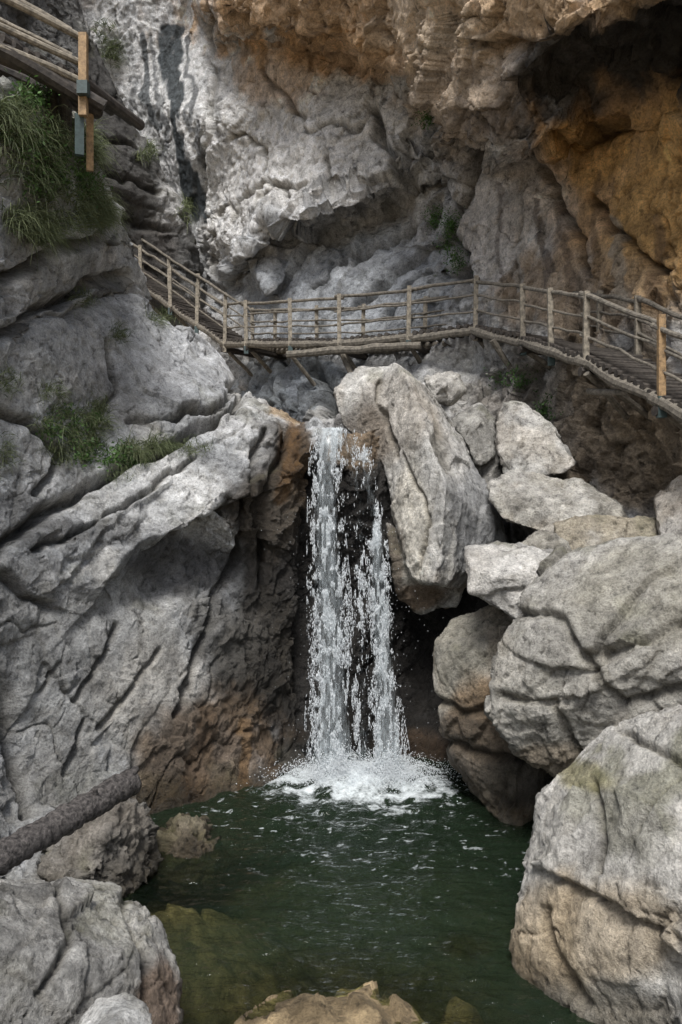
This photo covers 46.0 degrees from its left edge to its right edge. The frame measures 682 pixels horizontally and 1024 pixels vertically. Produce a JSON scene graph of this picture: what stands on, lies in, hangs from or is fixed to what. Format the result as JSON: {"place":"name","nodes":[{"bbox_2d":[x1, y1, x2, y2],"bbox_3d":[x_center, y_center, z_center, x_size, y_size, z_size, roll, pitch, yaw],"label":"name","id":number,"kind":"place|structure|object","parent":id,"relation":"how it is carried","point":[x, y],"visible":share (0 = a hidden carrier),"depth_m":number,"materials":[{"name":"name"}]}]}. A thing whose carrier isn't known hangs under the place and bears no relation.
{"place":"outdoors","nodes":[
{"label":"outdoors","id":0,"kind":"place"},
{"bbox_2d":[0,75,327,897],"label":"rock face","id":1,"kind":"object","parent":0,"point":[148,617],"visible":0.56,"depth_m":11.26},
{"bbox_2d":[0,69,112,208],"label":"shrub","id":2,"kind":"object","parent":1,"relation":"on","point":[41,93],"visible":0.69,"depth_m":10.09,"materials":[{"name":"green plant"}]},
{"bbox_2d":[0,73,134,268],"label":"grass clump","id":3,"kind":"object","parent":1,"relation":"on","point":[41,231],"visible":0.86,"depth_m":10.27,"materials":[{"name":"green plant"}]},
{"bbox_2d":[0,0,144,171],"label":"wooden platform","id":4,"kind":"structure","parent":1,"relation":"on","point":[84,95],"depth_m":10.01,"materials":[{"name":"brown wood"}]},
{"bbox_2d":[35,402,152,472],"bbox_3d":[-3.493,-1.051,11.311,0.802,1.018,2.035,0,0,31],"label":"shrub","id":5,"kind":"object","parent":1,"relation":"on","point":[115,458],"visible":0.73,"depth_m":11.14,"materials":[{"name":"green plant"}]},
{"bbox_2d":[26,391,183,477],"bbox_3d":[-3.382,-1.094,11.578,1.320,1.448,2.914,0,0,42],"label":"grass clump","id":6,"kind":"object","parent":1,"relation":"on","point":[168,449],"visible":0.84,"depth_m":11.35,"materials":[{"name":"green plant"}]},
{"bbox_2d":[0,282,212,487],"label":"grass clump","id":7,"kind":"object","parent":1,"relation":"on","point":[117,335],"visible":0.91,"depth_m":11.38,"materials":[{"name":"green plant"}]},
{"bbox_2d":[131,861,518,1023],"bbox_3d":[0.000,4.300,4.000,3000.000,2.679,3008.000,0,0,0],"label":"ground","id":8,"kind":"structure","parent":0,"point":[318,1005],"depth_m":8.78,"materials":[{"name":"stone"}]},
{"bbox_2d":[0,876,183,1023],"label":"boulder","id":9,"kind":"object","parent":8,"relation":"on","point":[72,950],"visible":0.95,"depth_m":5.23,"materials":[{"name":"stone"}]},
{"bbox_2d":[0,765,141,875],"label":"fallen log","id":10,"kind":"object","parent":9,"relation":"on","point":[19,846],"visible":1,"depth_m":6.57,"materials":[{"name":"grey wood"}]},
{"bbox_2d":[79,992,151,1023],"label":"boulder","id":11,"kind":"object","parent":9,"relation":"on","point":[124,1008],"visible":1,"depth_m":4.53,"materials":[{"name":"stone"}]},
{"bbox_2d":[291,423,488,761],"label":"cave wall","id":12,"kind":"structure","parent":8,"relation":"on","point":[421,633],"depth_m":13.62,"materials":[{"name":"stone"}]},
{"bbox_2d":[333,363,508,614],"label":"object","id":13,"kind":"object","parent":12,"relation":"on","point":[437,483],"visible":0.87,"depth_m":12.93,"materials":[{"name":"stone"}]},
{"bbox_2d":[424,371,466,405],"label":"boulder","id":14,"kind":"object","parent":13,"relation":"on","point":[447,388],"visible":0.91,"depth_m":14.34,"materials":[{"name":"stone"}]},
{"bbox_2d":[469,449,503,484],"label":"boulder","id":15,"kind":"object","parent":13,"relation":"on","point":[488,471],"visible":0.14,"depth_m":14.12,"materials":[{"name":"stone"}]},
{"bbox_2d":[451,402,495,465],"bbox_3d":[2.409,-1.407,14.558,0.803,1.202,1.363,0,0,11],"label":"boulder","id":16,"kind":"object","parent":15,"relation":"on","point":[475,427],"visible":0.88,"depth_m":14.05,"materials":[{"name":"stone"}]},
{"bbox_2d":[123,751,594,1023],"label":"pool water","id":17,"kind":"structure","parent":0,"point":[407,873],"depth_m":8.81,"materials":[{"name":"green liquid"}]},
{"bbox_2d":[37,798,164,900],"bbox_3d":[-2.697,3.873,8.986,1.451,1.434,1.811,0,0,0],"label":"boulder","id":18,"kind":"object","parent":17,"relation":"in","point":[117,844],"visible":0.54,"depth_m":8.41,"materials":[{"name":"stone"}]},
{"bbox_2d":[152,812,230,895],"bbox_3d":[-1.913,4.203,9.911,1.060,1.114,1.437,0,0,0],"label":"boulder","id":19,"kind":"object","parent":17,"relation":"in","point":[184,837],"visible":0.79,"depth_m":9.36,"materials":[{"name":"stone"}]},
{"bbox_2d":[432,605,549,825],"bbox_3d":[2.179,3.029,11.591,1.696,3.455,2.728,0,0,9],"label":"boulder","id":20,"kind":"object","parent":17,"relation":"in","point":[504,784],"visible":0.55,"depth_m":10.76,"materials":[{"name":"stone"}]},
{"bbox_2d":[464,540,553,618],"bbox_3d":[2.341,0.927,10.963,1.323,1.065,1.919,0,0,14],"label":"boulder","id":21,"kind":"object","parent":20,"relation":"on","point":[502,575],"visible":0.61,"depth_m":10.21,"materials":[{"name":"stone"}]},
{"bbox_2d":[509,705,681,1023],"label":"boulder","id":22,"kind":"object","parent":17,"relation":"in","point":[596,934],"visible":0.95,"depth_m":6.38,"materials":[{"name":"stone"}]},
{"bbox_2d":[484,533,681,777],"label":"boulder","id":23,"kind":"object","parent":22,"relation":"on","point":[589,646],"visible":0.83,"depth_m":8.66,"materials":[{"name":"stone"}]},
{"bbox_2d":[521,529,571,551],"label":"boulder","id":24,"kind":"object","parent":23,"relation":"on","point":[542,539],"visible":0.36,"depth_m":11.18,"materials":[{"name":"stone"}]},
{"bbox_2d":[553,514,657,549],"bbox_3d":[3.971,0.352,12.188,1.772,0.636,1.459,0,0,0],"label":"boulder","id":25,"kind":"object","parent":24,"relation":"on","point":[575,532],"visible":0.59,"depth_m":11.70,"materials":[{"name":"stone"}]},
{"bbox_2d":[486,469,628,532],"bbox_3d":[3.489,-0.139,12.992,2.239,1.127,1.890,0,0,19],"label":"boulder","id":26,"kind":"object","parent":25,"relation":"on","point":[534,501],"visible":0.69,"depth_m":12.43,"materials":[{"name":"stone"}]},
{"bbox_2d":[495,401,575,475],"bbox_3d":[3.405,-1.266,14.134,1.377,1.453,1.847,0,0,9],"label":"boulder","id":27,"kind":"object","parent":26,"relation":"on","point":[528,439],"visible":0.92,"depth_m":13.53,"materials":[{"name":"stone"}]},
{"bbox_2d":[654,475,681,536],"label":"boulder","id":28,"kind":"object","parent":23,"relation":"on","point":[668,506],"visible":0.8,"depth_m":11.35,"materials":[{"name":"stone"}]},
{"bbox_2d":[79,0,681,543],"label":"cliff","id":29,"kind":"structure","parent":0,"point":[301,156],"depth_m":18.24,"materials":[{"name":"stone"}]},
{"bbox_2d":[0,0,207,329],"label":"cliff buttress","id":30,"kind":"structure","parent":29,"relation":"attached to","point":[152,198],"depth_m":25.86,"materials":[{"name":"stone"}]},
{"bbox_2d":[91,16,197,324],"bbox_3d":[-6.682,-11.908,28.051,3.305,11.920,5.331,0,0,-38],"label":"grass clump","id":31,"kind":"object","parent":29,"relation":"on","point":[113,47],"visible":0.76,"depth_m":28.28,"materials":[{"name":"green plant"}]},
{"bbox_2d":[236,426,463,801],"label":"waterfall","id":32,"kind":"structure","parent":29,"relation":"attached to","point":[388,766],"depth_m":12.19,"materials":[{"name":"grey liquid"}]},
{"bbox_2d":[133,238,681,429],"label":"wooden walkway","id":33,"kind":"structure","parent":29,"relation":"attached to","point":[611,370],"depth_m":17.43,"materials":[{"name":"brown wood"}]},
{"bbox_2d":[411,111,562,422],"bbox_3d":[2.996,-5.706,17.779,1.462,8.524,6.177,0,0,-17],"label":"shrub","id":34,"kind":"object","parent":29,"relation":"on","point":[450,223],"visible":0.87,"depth_m":19.29,"materials":[{"name":"green plant"}]}
]}

